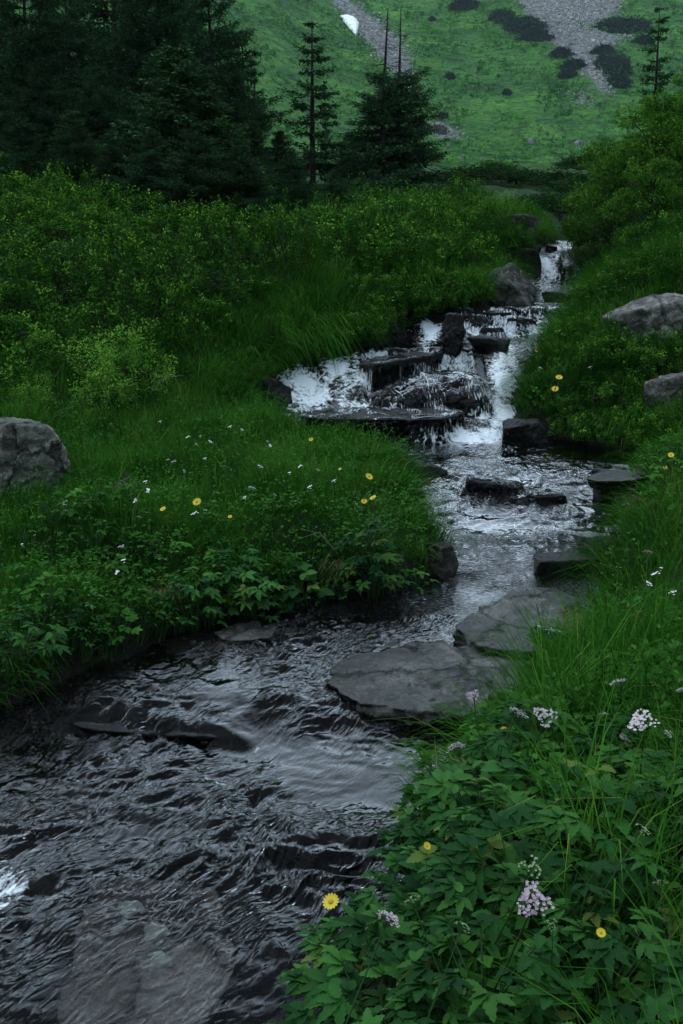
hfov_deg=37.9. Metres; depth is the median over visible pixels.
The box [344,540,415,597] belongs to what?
leafy herb
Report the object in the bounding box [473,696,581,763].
leafy herb
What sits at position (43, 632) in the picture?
leafy herb
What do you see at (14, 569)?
leafy herb
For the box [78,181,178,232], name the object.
bilberry bush
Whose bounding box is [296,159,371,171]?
valley shrub
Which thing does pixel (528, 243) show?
bilberry bush
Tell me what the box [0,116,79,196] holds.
spruce tree
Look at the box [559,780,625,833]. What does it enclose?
leafy herb
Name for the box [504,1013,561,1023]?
leafy herb
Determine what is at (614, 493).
rock
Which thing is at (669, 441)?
leafy herb
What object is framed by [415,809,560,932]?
leafy herb
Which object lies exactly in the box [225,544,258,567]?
leafy herb
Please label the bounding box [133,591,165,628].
leafy herb
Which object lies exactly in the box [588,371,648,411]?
bilberry bush
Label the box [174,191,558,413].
overhanging grass
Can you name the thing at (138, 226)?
bilberry bush
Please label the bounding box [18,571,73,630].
leafy herb
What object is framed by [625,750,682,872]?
leafy herb
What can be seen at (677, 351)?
bilberry bush
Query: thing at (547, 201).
valley shrub
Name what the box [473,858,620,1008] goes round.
leafy herb
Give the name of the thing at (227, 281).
bilberry bush
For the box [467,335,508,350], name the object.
rock
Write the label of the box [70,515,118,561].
leafy herb
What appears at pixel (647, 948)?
leafy herb
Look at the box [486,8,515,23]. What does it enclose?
dwarf pine
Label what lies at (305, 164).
valley shrub
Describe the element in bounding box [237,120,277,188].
young spruce
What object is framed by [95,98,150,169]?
spruce tree
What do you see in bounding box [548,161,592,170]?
valley shrub
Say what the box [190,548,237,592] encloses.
leafy herb
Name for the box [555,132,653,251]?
bush
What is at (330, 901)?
yellow flower
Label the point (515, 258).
bilberry bush
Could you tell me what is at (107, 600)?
leafy herb
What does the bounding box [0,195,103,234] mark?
bilberry bush
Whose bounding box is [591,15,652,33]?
dwarf pine
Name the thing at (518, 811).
leafy herb
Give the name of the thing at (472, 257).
bilberry bush
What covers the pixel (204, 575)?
leafy herb
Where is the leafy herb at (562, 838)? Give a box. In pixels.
[487,823,599,896]
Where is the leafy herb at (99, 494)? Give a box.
[69,478,122,525]
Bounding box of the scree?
[330,0,639,142]
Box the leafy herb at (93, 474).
[79,465,107,488]
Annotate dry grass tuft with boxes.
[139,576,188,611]
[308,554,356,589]
[546,606,597,631]
[621,495,657,511]
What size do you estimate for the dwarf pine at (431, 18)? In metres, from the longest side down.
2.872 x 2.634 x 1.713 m
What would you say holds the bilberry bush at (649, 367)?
on the ground at (522, 102)
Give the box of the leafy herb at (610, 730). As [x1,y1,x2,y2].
[554,714,653,775]
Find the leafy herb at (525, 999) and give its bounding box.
[504,976,613,1023]
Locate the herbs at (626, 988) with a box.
[0,146,682,1023]
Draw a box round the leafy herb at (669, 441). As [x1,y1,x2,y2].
[649,437,682,476]
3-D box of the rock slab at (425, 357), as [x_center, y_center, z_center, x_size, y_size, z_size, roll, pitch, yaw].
[0.757,-1.349,9.689,0.692,0.562,2.043,12,18,39]
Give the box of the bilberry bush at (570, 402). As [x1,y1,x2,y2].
[557,386,606,418]
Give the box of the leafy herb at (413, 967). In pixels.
[391,913,569,1023]
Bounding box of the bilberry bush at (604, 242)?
[584,221,631,254]
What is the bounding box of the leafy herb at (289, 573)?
[268,552,305,585]
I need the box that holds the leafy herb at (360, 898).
[344,873,420,962]
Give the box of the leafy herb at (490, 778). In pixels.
[456,764,506,824]
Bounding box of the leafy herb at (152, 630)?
[120,606,164,645]
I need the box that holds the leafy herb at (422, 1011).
[360,932,501,1023]
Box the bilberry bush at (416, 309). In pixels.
[374,282,430,317]
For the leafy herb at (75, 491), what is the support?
on the ground at (522, 102)
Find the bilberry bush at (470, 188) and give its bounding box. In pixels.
[441,164,489,207]
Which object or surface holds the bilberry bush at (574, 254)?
on the ground at (522, 102)
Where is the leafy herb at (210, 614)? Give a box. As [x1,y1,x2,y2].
[188,593,227,628]
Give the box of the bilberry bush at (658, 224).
[609,197,682,250]
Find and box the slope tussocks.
[60,0,682,163]
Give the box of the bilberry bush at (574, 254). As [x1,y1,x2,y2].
[556,241,601,269]
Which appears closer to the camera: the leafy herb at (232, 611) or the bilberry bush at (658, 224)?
the leafy herb at (232, 611)
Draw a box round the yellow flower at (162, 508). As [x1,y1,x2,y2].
[160,506,165,536]
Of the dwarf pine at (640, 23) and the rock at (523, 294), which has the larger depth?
the dwarf pine at (640, 23)
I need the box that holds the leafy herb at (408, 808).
[392,793,422,823]
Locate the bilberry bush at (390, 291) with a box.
[347,260,428,311]
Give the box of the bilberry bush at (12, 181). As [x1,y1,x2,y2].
[0,176,33,198]
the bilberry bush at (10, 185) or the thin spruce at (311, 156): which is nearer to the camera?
the bilberry bush at (10, 185)
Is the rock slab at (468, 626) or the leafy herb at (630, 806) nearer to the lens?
the leafy herb at (630, 806)
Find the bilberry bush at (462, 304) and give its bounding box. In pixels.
[432,281,474,306]
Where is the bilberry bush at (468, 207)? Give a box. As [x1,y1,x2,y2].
[444,191,515,230]
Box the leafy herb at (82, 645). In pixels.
[63,611,115,662]
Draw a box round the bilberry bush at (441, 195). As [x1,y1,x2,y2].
[391,180,461,218]
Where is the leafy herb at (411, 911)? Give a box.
[395,858,515,968]
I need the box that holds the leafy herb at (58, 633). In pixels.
[0,604,71,683]
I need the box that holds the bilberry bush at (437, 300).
[414,280,462,308]
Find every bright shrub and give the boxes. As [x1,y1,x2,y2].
[1,370,58,409]
[6,329,64,362]
[55,319,177,393]
[69,367,140,415]
[483,189,525,211]
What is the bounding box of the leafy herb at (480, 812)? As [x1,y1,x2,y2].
[469,792,542,871]
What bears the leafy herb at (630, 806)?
on the ground at (522, 102)
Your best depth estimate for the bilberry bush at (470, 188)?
14.82 m
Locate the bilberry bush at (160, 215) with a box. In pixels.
[126,190,216,244]
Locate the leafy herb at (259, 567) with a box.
[230,559,282,597]
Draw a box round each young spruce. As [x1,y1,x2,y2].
[43,109,102,181]
[99,43,279,216]
[153,91,272,210]
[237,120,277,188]
[267,130,305,180]
[330,134,361,184]
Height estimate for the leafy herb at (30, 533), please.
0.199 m
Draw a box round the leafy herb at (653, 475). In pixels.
[646,456,682,502]
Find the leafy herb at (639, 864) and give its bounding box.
[601,820,682,938]
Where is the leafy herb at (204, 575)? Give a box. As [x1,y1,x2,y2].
[176,567,232,617]
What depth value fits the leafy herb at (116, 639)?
4.33 m
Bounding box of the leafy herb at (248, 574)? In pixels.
[201,548,264,607]
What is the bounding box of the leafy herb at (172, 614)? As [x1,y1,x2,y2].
[165,601,195,633]
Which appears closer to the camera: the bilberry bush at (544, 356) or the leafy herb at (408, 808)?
the leafy herb at (408, 808)
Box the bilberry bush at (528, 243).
[500,228,541,249]
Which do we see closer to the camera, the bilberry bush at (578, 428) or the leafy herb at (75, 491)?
the leafy herb at (75, 491)
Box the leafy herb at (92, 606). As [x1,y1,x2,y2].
[41,587,105,652]
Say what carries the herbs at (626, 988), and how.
on the ground at (522, 102)
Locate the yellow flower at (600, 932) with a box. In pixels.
[594,928,605,1015]
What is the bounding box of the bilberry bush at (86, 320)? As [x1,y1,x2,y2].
[0,282,146,357]
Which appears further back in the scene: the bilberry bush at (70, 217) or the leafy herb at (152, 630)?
the bilberry bush at (70, 217)
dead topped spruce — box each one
[332,10,442,198]
[348,12,452,199]
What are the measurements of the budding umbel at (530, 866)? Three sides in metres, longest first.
0.294 x 0.057 x 0.045 m
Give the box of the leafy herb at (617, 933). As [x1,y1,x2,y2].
[583,906,682,1023]
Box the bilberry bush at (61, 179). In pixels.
[21,159,96,216]
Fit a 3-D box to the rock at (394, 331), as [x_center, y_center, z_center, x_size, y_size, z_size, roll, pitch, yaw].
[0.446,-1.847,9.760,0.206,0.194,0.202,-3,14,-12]
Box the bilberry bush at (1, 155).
[0,153,31,183]
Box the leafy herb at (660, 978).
[635,945,682,1019]
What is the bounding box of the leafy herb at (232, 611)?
[207,592,239,620]
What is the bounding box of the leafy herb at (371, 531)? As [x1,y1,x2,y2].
[329,515,397,594]
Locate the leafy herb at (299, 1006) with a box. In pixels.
[285,997,365,1023]
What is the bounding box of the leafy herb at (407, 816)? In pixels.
[397,787,485,848]
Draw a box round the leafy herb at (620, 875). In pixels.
[516,834,681,956]
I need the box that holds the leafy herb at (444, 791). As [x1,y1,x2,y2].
[400,763,538,883]
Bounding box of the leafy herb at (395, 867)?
[378,835,454,932]
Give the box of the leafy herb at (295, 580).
[284,568,309,590]
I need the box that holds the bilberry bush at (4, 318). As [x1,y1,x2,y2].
[0,294,15,336]
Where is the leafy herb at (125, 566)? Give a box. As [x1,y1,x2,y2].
[86,547,129,594]
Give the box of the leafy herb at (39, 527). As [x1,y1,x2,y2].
[30,490,75,539]
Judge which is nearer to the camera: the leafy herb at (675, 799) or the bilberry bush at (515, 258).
the leafy herb at (675, 799)
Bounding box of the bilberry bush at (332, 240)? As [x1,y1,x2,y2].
[288,204,416,282]
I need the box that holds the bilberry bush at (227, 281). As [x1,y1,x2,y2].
[172,254,282,294]
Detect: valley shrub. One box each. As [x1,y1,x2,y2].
[0,164,55,192]
[70,183,136,213]
[253,173,321,199]
[264,154,321,169]
[288,177,357,198]
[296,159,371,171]
[328,172,398,196]
[426,183,498,198]
[427,163,541,183]
[472,159,519,171]
[504,167,569,176]
[511,187,577,213]
[513,168,595,185]
[540,174,597,193]
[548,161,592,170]
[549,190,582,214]
[552,152,610,166]
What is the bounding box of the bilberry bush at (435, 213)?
[356,182,455,232]
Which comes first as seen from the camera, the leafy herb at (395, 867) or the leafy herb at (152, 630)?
the leafy herb at (395, 867)
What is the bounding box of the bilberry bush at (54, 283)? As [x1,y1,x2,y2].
[0,232,119,310]
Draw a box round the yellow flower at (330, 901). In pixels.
[320,893,338,1010]
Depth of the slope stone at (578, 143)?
202.00 m
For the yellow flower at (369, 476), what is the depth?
5.71 m
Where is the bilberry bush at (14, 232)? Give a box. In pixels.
[0,215,62,262]
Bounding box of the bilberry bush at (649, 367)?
[623,349,681,382]
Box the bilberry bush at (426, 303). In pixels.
[394,290,444,312]
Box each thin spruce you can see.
[233,30,267,164]
[243,50,272,158]
[275,21,363,185]
[316,80,333,182]
[623,7,673,142]
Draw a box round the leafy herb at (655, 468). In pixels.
[636,445,669,486]
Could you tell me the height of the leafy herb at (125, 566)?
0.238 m
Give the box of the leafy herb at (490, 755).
[413,743,514,808]
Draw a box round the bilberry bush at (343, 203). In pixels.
[316,191,404,229]
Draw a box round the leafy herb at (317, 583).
[301,579,333,605]
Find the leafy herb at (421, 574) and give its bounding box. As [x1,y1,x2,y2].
[399,566,440,594]
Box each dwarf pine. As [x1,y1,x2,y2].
[427,16,436,21]
[437,111,448,120]
[443,71,455,79]
[446,0,483,10]
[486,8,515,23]
[501,15,551,34]
[501,88,512,95]
[515,27,554,41]
[549,46,574,58]
[556,68,579,78]
[558,56,589,70]
[589,42,616,54]
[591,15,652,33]
[591,51,634,75]
[603,71,633,88]
[630,32,655,44]
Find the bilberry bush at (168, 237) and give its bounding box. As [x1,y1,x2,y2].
[120,221,223,269]
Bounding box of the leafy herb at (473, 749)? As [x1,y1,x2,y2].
[453,713,546,782]
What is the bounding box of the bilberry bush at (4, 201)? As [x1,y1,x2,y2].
[0,191,53,225]
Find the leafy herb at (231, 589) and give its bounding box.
[200,574,250,615]
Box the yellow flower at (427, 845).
[424,842,430,921]
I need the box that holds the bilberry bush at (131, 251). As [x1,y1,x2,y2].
[72,224,218,305]
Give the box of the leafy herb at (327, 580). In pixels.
[322,557,346,589]
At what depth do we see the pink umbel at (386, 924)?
1.85 m
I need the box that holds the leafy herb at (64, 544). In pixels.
[36,538,82,574]
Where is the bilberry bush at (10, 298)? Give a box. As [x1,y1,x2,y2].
[0,279,81,332]
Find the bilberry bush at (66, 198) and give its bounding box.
[16,184,126,238]
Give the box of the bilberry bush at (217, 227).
[150,201,235,234]
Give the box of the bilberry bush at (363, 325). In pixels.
[330,301,389,341]
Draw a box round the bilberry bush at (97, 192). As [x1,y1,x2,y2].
[48,174,150,221]
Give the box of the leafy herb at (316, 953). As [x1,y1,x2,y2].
[273,921,404,1019]
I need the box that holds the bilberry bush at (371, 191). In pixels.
[333,171,408,213]
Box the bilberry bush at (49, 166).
[5,161,81,206]
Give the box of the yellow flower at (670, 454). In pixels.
[666,452,673,481]
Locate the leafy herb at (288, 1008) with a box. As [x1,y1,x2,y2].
[263,1002,383,1023]
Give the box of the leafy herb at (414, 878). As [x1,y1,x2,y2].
[398,835,499,918]
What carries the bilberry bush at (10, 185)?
on the ground at (522, 102)
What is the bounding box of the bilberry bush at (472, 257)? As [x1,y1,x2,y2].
[392,220,506,267]
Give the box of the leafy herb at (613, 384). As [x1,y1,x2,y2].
[598,383,617,408]
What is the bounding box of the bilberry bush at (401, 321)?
[373,300,413,327]
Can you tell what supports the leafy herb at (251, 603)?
on the ground at (522, 102)
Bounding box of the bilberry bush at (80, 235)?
[65,204,158,286]
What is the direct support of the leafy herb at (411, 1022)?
on the ground at (522, 102)
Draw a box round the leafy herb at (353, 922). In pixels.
[280,903,467,1023]
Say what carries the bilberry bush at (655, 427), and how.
on the ground at (522, 102)
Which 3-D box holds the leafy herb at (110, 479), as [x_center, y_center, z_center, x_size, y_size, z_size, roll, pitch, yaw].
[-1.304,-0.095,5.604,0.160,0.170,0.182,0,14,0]
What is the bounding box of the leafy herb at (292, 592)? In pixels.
[272,561,334,613]
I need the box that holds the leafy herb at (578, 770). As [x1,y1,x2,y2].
[547,760,600,810]
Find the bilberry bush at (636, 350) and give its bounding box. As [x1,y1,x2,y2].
[610,331,671,364]
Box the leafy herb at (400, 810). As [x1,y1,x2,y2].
[372,784,449,849]
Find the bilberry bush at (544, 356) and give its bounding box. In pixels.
[531,341,571,364]
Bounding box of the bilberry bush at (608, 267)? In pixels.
[590,248,668,287]
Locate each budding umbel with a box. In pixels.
[405,895,455,1009]
[425,921,468,1023]
[494,855,541,944]
[544,919,556,965]
[585,823,648,921]
[652,880,679,979]
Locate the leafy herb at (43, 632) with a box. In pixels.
[30,620,74,665]
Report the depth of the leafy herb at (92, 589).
4.44 m
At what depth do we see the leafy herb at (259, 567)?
4.98 m
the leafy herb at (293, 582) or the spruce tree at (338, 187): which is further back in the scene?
the spruce tree at (338, 187)
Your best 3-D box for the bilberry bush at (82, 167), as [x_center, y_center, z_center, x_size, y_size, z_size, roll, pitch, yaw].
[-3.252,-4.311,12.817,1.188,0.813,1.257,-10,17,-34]
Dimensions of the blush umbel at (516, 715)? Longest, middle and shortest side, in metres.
0.392 x 0.086 x 0.063 m
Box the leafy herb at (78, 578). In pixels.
[56,573,93,608]
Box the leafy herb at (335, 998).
[303,941,445,1023]
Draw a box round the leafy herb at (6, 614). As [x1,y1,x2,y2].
[0,588,48,631]
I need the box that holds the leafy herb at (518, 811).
[414,783,547,891]
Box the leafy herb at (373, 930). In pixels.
[353,887,445,985]
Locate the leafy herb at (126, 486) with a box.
[112,479,145,506]
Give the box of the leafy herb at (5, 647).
[1,637,37,672]
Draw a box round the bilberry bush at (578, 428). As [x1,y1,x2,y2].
[570,409,636,443]
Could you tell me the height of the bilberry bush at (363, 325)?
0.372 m
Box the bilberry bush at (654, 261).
[625,240,682,281]
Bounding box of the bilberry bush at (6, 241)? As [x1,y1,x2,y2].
[0,234,15,252]
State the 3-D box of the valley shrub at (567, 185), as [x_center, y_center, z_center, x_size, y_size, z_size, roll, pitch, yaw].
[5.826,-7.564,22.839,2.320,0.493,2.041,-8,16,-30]
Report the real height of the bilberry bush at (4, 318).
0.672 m
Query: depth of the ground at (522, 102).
206.12 m
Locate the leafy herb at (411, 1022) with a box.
[408,1020,493,1023]
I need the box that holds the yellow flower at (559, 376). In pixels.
[556,375,562,392]
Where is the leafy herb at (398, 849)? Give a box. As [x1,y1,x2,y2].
[361,820,445,896]
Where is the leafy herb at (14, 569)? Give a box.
[4,559,50,601]
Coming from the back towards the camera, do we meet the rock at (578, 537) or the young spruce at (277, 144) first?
the young spruce at (277, 144)
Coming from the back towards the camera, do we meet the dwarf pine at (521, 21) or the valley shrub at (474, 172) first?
the dwarf pine at (521, 21)
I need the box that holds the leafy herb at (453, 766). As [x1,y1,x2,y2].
[426,759,513,817]
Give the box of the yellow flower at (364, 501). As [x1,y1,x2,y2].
[361,499,366,529]
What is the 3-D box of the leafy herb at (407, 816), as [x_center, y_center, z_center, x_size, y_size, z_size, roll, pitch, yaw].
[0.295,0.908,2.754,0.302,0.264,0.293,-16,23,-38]
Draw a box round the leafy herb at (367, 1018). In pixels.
[352,1007,384,1023]
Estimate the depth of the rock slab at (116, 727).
3.85 m
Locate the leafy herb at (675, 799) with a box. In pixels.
[632,784,682,832]
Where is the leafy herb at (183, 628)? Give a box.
[165,601,200,632]
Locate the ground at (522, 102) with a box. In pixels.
[0,0,682,1023]
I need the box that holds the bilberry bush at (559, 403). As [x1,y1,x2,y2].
[535,384,587,412]
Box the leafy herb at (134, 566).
[121,563,161,598]
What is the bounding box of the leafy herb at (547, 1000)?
[513,977,682,1023]
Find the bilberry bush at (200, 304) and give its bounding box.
[152,274,245,326]
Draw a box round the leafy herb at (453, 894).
[405,854,554,991]
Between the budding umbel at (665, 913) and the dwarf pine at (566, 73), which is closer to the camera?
the budding umbel at (665, 913)
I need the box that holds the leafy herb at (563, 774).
[534,767,602,797]
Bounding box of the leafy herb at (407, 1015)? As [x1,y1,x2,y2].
[353,988,484,1023]
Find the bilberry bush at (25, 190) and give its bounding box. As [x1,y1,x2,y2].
[1,168,108,223]
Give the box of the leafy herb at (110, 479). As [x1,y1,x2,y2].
[98,478,121,502]
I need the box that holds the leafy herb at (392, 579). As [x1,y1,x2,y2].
[377,567,399,592]
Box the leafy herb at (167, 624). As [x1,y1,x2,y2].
[146,594,185,641]
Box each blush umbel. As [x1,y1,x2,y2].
[480,707,528,807]
[520,707,557,780]
[598,712,611,754]
[610,678,641,747]
[612,733,629,755]
[627,716,645,757]
[629,708,659,778]
[644,550,651,598]
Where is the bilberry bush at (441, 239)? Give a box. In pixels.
[361,211,475,267]
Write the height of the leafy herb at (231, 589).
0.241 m
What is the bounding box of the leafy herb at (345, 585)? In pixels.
[327,579,351,599]
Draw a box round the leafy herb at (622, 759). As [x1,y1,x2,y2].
[576,744,661,818]
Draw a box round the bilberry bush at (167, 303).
[81,256,208,349]
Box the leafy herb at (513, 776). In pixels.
[480,758,590,817]
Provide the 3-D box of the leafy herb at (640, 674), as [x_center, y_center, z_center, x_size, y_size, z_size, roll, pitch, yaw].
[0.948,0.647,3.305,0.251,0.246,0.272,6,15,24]
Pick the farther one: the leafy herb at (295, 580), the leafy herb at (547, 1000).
the leafy herb at (295, 580)
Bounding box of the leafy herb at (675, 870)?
[666,862,682,883]
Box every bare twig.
[108,474,133,498]
[150,372,183,393]
[302,529,337,553]
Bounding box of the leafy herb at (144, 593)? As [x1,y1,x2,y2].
[120,585,154,627]
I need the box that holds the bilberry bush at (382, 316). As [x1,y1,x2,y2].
[349,300,405,333]
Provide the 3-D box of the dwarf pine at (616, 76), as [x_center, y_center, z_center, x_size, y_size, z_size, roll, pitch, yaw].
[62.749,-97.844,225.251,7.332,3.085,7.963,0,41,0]
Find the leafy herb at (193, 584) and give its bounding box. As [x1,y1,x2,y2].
[163,571,208,616]
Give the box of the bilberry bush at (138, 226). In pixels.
[58,201,175,251]
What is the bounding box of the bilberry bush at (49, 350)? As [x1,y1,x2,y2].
[0,316,101,385]
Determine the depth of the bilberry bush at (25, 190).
11.15 m
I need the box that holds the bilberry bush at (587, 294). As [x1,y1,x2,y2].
[560,277,623,310]
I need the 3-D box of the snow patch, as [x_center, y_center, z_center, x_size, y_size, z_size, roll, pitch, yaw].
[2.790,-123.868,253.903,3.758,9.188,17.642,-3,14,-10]
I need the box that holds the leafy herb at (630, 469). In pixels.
[627,465,653,495]
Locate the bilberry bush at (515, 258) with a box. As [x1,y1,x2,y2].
[492,249,520,267]
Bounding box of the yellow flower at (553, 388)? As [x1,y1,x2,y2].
[547,386,557,416]
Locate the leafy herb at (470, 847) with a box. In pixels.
[441,809,628,975]
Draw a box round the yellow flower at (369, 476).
[366,473,372,510]
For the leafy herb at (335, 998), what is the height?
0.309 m
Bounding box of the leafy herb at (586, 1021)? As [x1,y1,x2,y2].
[581,1004,673,1023]
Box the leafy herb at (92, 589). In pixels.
[69,584,115,620]
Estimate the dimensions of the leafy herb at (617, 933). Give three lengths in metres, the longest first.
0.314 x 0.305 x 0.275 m
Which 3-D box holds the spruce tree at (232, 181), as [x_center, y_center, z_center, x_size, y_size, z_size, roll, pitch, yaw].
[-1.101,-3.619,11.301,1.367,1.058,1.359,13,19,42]
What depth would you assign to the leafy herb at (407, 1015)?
1.86 m
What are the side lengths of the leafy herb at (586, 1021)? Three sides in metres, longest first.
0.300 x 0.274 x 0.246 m
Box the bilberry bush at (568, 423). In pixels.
[541,405,597,436]
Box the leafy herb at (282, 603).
[257,586,287,615]
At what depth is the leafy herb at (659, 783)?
2.37 m
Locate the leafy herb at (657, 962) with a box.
[579,930,670,1014]
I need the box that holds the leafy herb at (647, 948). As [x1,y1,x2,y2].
[498,917,681,1023]
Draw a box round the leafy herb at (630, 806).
[543,764,652,858]
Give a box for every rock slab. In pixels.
[74,721,218,738]
[215,620,275,641]
[299,406,464,428]
[324,640,532,725]
[359,351,444,369]
[452,587,578,663]
[533,545,615,573]
[587,470,648,489]
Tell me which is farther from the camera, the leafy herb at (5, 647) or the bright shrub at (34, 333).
the bright shrub at (34, 333)
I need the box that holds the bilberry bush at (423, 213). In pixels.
[387,199,461,229]
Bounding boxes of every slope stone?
[433,124,447,134]
[528,138,534,144]
[573,140,582,145]
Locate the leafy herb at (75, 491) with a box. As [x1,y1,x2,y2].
[57,488,96,531]
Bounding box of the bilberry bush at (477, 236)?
[427,195,499,256]
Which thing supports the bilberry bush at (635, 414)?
on the ground at (522, 102)
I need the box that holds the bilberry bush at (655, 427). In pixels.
[623,399,682,448]
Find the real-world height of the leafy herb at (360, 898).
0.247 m
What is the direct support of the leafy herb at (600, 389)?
on the ground at (522, 102)
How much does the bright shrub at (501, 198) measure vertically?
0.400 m
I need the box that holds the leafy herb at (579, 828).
[523,773,666,902]
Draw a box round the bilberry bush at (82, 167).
[52,144,124,194]
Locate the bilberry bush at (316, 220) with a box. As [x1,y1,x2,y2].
[257,196,383,250]
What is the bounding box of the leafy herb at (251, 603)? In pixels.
[211,566,285,622]
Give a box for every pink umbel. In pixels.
[345,910,399,1023]
[446,742,464,772]
[465,690,478,745]
[492,880,554,992]
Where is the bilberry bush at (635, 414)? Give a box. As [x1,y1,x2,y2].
[600,395,670,438]
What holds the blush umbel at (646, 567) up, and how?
on the ground at (522, 102)
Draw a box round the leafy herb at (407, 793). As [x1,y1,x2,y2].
[399,736,468,805]
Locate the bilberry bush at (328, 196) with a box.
[313,174,355,207]
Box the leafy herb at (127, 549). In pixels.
[111,532,144,564]
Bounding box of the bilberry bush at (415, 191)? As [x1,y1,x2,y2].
[385,185,443,207]
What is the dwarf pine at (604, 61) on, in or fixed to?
on the ground at (522, 102)
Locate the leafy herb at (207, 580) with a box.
[154,566,223,631]
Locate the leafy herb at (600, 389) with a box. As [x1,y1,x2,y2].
[581,381,615,410]
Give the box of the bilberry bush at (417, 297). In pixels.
[371,267,439,306]
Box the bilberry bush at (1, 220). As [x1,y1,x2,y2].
[0,192,16,235]
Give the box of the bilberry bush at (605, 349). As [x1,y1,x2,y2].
[565,325,647,364]
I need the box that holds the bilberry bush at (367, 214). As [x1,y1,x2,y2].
[328,180,419,261]
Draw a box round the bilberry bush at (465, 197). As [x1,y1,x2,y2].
[436,182,497,209]
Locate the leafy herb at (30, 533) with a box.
[6,522,37,556]
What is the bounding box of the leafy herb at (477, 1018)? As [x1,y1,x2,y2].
[460,1002,524,1023]
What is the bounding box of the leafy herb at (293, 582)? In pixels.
[273,578,301,604]
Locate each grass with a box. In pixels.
[0,182,565,398]
[0,274,482,715]
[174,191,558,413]
[342,122,682,891]
[420,541,682,1023]
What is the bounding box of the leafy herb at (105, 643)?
[91,621,114,657]
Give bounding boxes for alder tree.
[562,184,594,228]
[587,90,682,214]
[596,155,682,242]
[647,71,682,151]
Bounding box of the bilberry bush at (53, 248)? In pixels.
[0,222,96,283]
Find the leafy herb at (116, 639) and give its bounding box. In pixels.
[94,607,142,652]
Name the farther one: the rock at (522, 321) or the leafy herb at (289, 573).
the rock at (522, 321)
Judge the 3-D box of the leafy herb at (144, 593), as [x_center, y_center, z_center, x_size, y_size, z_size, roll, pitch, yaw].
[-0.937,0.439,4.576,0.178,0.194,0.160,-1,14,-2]
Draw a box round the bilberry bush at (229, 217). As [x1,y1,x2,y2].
[182,194,294,250]
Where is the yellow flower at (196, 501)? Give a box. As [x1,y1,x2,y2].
[192,498,200,532]
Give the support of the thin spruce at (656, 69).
on the ground at (522, 102)
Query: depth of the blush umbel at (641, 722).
2.46 m
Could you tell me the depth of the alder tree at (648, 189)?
10.65 m
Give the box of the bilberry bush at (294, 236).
[233,187,329,275]
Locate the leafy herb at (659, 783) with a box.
[589,765,682,917]
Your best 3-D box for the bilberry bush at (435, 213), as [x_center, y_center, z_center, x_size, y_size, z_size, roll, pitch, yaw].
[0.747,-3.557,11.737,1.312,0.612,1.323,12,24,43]
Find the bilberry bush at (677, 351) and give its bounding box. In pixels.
[640,318,682,364]
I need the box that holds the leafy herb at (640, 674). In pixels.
[595,669,658,708]
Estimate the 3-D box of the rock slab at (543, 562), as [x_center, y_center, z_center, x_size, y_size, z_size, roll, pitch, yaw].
[1.341,0.371,5.552,0.704,0.316,0.293,-8,16,-30]
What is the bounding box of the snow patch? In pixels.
[340,14,358,35]
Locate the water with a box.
[0,241,657,1023]
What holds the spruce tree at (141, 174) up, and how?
on the ground at (522, 102)
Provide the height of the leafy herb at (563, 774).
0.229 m
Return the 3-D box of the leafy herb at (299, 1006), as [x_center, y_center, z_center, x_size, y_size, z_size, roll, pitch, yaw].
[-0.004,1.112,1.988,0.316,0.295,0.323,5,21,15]
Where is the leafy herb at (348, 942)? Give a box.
[281,916,399,999]
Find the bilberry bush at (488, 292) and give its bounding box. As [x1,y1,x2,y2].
[450,274,499,300]
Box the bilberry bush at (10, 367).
[0,313,28,401]
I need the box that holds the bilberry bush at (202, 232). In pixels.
[157,198,282,267]
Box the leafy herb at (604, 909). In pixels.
[517,896,647,1015]
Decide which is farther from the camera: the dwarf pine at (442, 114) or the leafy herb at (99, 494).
the dwarf pine at (442, 114)
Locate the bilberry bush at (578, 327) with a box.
[550,310,600,342]
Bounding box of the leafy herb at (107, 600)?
[93,591,140,635]
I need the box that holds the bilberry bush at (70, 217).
[15,199,148,246]
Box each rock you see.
[0,417,73,506]
[262,377,292,411]
[373,396,493,412]
[376,316,399,333]
[413,463,447,477]
[427,541,458,579]
[442,313,465,355]
[455,308,475,313]
[462,314,489,327]
[465,477,522,489]
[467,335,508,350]
[479,327,504,335]
[481,312,513,316]
[487,263,535,305]
[495,338,510,353]
[496,307,524,314]
[502,418,547,445]
[506,318,536,325]
[507,214,538,242]
[514,248,541,275]
[525,492,565,498]
[528,307,543,314]
[531,244,540,251]
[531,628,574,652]
[542,291,569,301]
[544,245,556,251]
[565,603,582,618]
[572,531,610,549]
[591,468,618,503]
[603,293,682,340]
[611,489,634,502]
[643,372,682,412]
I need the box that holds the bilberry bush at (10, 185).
[0,165,71,211]
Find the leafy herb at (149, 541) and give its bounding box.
[138,532,191,579]
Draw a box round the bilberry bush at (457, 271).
[431,262,486,293]
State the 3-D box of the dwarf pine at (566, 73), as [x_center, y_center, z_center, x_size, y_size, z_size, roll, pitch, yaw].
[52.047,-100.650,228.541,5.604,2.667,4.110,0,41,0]
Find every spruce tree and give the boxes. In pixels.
[0,0,120,141]
[0,0,125,160]
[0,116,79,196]
[20,0,231,120]
[36,121,112,202]
[76,144,136,207]
[79,0,249,168]
[90,132,153,204]
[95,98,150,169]
[104,128,205,216]
[132,123,258,233]
[155,0,256,98]
[160,0,294,173]
[191,145,287,234]
[210,64,288,177]
[253,157,337,226]
[316,169,359,215]
[351,168,396,201]
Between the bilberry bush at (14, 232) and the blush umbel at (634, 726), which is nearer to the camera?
the blush umbel at (634, 726)
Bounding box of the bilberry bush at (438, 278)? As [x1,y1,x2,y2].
[400,261,461,297]

